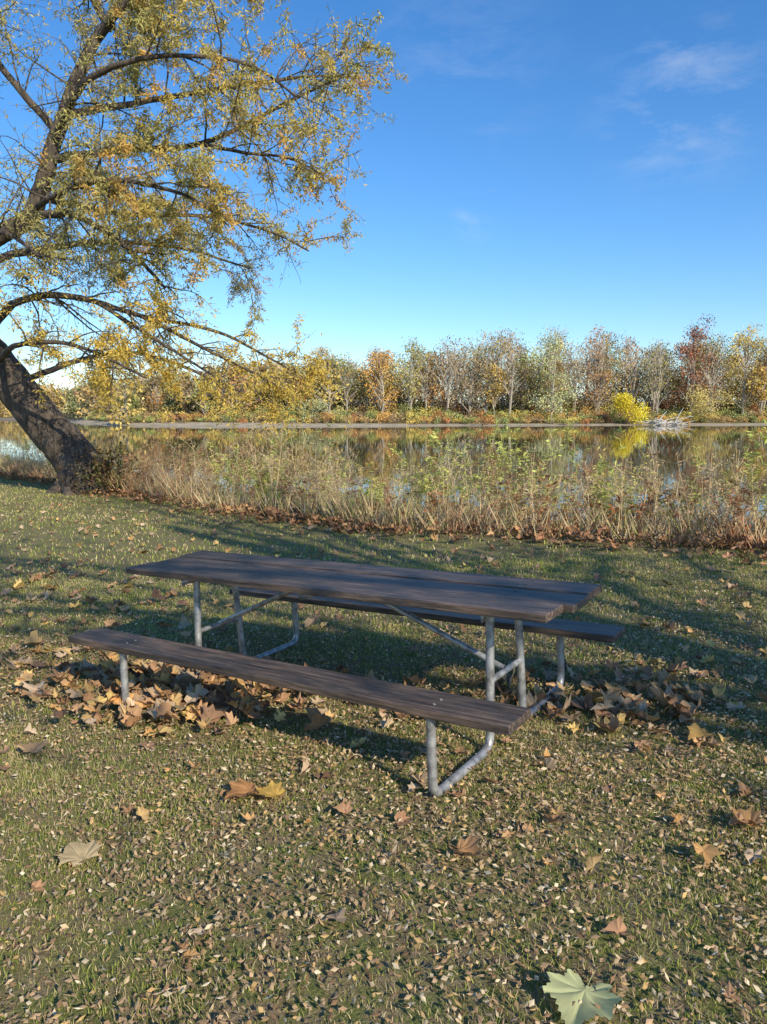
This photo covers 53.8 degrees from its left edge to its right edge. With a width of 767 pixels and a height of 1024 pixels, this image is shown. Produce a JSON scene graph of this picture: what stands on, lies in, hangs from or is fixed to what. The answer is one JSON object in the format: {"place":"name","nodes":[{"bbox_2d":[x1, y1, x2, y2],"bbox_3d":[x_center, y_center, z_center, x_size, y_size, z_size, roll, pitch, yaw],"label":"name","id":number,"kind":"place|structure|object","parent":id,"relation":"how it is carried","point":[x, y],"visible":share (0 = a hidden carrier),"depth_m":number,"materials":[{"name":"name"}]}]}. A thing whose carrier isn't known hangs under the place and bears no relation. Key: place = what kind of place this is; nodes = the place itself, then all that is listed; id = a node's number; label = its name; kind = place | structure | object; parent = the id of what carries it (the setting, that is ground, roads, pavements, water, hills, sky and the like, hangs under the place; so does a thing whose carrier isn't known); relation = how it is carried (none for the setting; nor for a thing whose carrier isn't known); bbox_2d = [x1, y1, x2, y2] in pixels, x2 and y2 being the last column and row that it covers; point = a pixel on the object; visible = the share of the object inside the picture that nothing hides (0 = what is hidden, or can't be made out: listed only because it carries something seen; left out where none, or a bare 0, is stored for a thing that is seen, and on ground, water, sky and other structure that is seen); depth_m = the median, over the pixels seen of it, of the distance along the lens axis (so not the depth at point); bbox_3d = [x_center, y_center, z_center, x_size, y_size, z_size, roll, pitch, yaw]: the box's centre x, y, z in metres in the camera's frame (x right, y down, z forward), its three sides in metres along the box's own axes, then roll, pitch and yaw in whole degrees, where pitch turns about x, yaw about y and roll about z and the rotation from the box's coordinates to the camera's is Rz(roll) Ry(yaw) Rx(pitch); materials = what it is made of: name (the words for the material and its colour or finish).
{"place":"outdoors","nodes":[
{"label":"outdoors","id":0,"kind":"place"},
{"bbox_2d":[0,413,766,1023],"bbox_3d":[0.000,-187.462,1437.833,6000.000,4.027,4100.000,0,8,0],"label":"ground","id":1,"kind":"structure","parent":0,"point":[44,533],"depth_m":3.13,"materials":[{"name":"green plant"}]},
{"bbox_2d":[17,739,48,756],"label":"maple leaf","id":2,"kind":"object","parent":1,"relation":"on","point":[30,747],"visible":1,"depth_m":3.97,"materials":[{"name":"beige plant"}]},
{"bbox_2d":[55,840,102,867],"bbox_3d":[-1.191,1.337,2.961,0.166,0.028,0.161,0,8,0],"label":"maple leaf","id":3,"kind":"object","parent":1,"relation":"on","point":[72,854],"visible":1,"depth_m":2.97,"materials":[{"name":"beige plant"}]},
{"bbox_2d":[38,434,151,495],"bbox_3d":[-7.083,-1.049,19.231,2.485,1.859,2.834,0,8,0],"label":"vine shrub","id":4,"kind":"object","parent":1,"relation":"on","point":[109,465],"visible":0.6,"depth_m":18.80,"materials":[{"name":"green plant"}]},
{"bbox_2d":[0,356,350,425],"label":"distant woodland","id":5,"kind":"object","parent":1,"relation":"on","point":[77,401],"visible":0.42,"depth_m":193.12,"materials":[{"name":"plant"}]},
{"bbox_2d":[0,0,408,495],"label":"locust tree","id":6,"kind":"object","parent":1,"relation":"on","point":[53,433],"visible":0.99,"depth_m":16.63,"materials":[{"name":"yellow plant"}]},
{"bbox_2d":[225,779,265,798],"bbox_3d":[-0.617,1.250,3.393,0.173,0.038,0.168,0,8,0],"label":"maple leaf","id":7,"kind":"object","parent":1,"relation":"on","point":[241,788],"visible":0.99,"depth_m":3.41,"materials":[{"name":"brown plant"}]},
{"bbox_2d":[256,780,288,798],"bbox_3d":[-0.503,1.247,3.369,0.133,0.036,0.137,-4,8,-25],"label":"maple leaf","id":8,"kind":"object","parent":1,"relation":"on","point":[273,789],"visible":1,"depth_m":3.39,"materials":[{"name":"yellow plant"}]},
{"bbox_2d":[68,551,625,796],"bbox_3d":[-0.269,0.752,4.496,2.978,0.778,1.600,2,8,34],"label":"picnic table","id":9,"kind":"object","parent":1,"relation":"on","point":[518,605],"visible":0.91,"depth_m":4.06,"materials":[{"name":"brown wood"}]},
{"bbox_2d":[0,471,766,1020],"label":"fallen leaves","id":10,"kind":"object","parent":1,"relation":"on","point":[210,693],"visible":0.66,"depth_m":4.64,"materials":[{"name":"brown plant"}]},
{"bbox_2d":[0,388,766,551],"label":"riverbank weeds","id":11,"kind":"object","parent":1,"relation":"on","point":[380,506],"visible":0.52,"depth_m":11.30,"materials":[{"name":"beige plant"}]},
{"bbox_2d":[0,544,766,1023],"bbox_3d":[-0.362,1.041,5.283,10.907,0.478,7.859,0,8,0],"label":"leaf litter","id":12,"kind":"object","parent":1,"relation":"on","point":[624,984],"visible":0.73,"depth_m":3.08,"materials":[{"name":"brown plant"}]},
{"bbox_2d":[84,391,766,425],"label":"shoreline shrubs","id":13,"kind":"object","parent":1,"relation":"on","point":[441,414],"visible":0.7,"depth_m":191.06,"materials":[{"name":"plant"}]},
{"bbox_2d":[101,313,766,421],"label":"distant tree line","id":14,"kind":"object","parent":1,"relation":"on","point":[533,379],"visible":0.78,"depth_m":201.20,"materials":[{"name":"plant"}]},
{"bbox_2d":[446,832,480,855],"bbox_3d":[0.303,1.264,2.853,0.127,0.054,0.125,0,8,0],"label":"maple leaf","id":15,"kind":"object","parent":1,"relation":"on","point":[468,845],"visible":1,"depth_m":2.87,"materials":[{"name":"brown plant"}]},
{"bbox_2d":[288,384,736,422],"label":"willow bush","id":16,"kind":"object","parent":1,"relation":"on","point":[694,396],"visible":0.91,"depth_m":191.24,"materials":[{"name":"plant"}]},
{"bbox_2d":[543,969,622,1023],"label":"maple leaf","id":17,"kind":"object","parent":1,"relation":"on","point":[567,989],"visible":1,"depth_m":2.10,"materials":[{"name":"green plant"}]},
{"bbox_2d":[593,717,621,736],"bbox_3d":[1.163,1.104,3.903,0.146,0.039,0.143,3,8,24],"label":"maple leaf","id":18,"kind":"object","parent":1,"relation":"on","point":[608,721],"visible":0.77,"depth_m":3.91,"materials":[{"name":"brown plant"}]},
{"bbox_2d":[611,392,651,423],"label":"yellow bush","id":19,"kind":"object","parent":1,"relation":"on","point":[624,405],"visible":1,"depth_m":184.72,"materials":[{"name":"yellow plant"}]},
{"bbox_2d":[643,409,694,424],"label":"driftwood","id":20,"kind":"object","parent":1,"relation":"on","point":[661,422],"visible":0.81,"depth_m":182.79,"materials":[{"name":"white wood"}]},
{"bbox_2d":[687,722,717,740],"bbox_3d":[1.575,1.097,3.739,0.143,0.058,0.146,4,8,28],"label":"maple leaf","id":21,"kind":"object","parent":1,"relation":"on","point":[696,731],"visible":1,"depth_m":3.75,"materials":[{"name":"beige plant"}]},
{"bbox_2d":[732,807,762,833],"bbox_3d":[1.423,1.196,2.961,0.116,0.056,0.114,3,8,23],"label":"maple leaf","id":22,"kind":"object","parent":1,"relation":"on","point":[751,814],"visible":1,"depth_m":2.97,"materials":[{"name":"brown plant"}]},
{"bbox_2d":[0,421,766,535],"bbox_3d":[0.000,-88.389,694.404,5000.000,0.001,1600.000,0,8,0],"label":"river water","id":23,"kind":"structure","parent":0,"point":[667,442],"depth_m":65.04,"materials":[{"name":"blue liquid"}]},
{"bbox_2d":[0,0,766,412],"label":"sky","id":24,"kind":"structure","parent":0,"point":[575,166],"materials":[{"name":"blue"}]}
]}

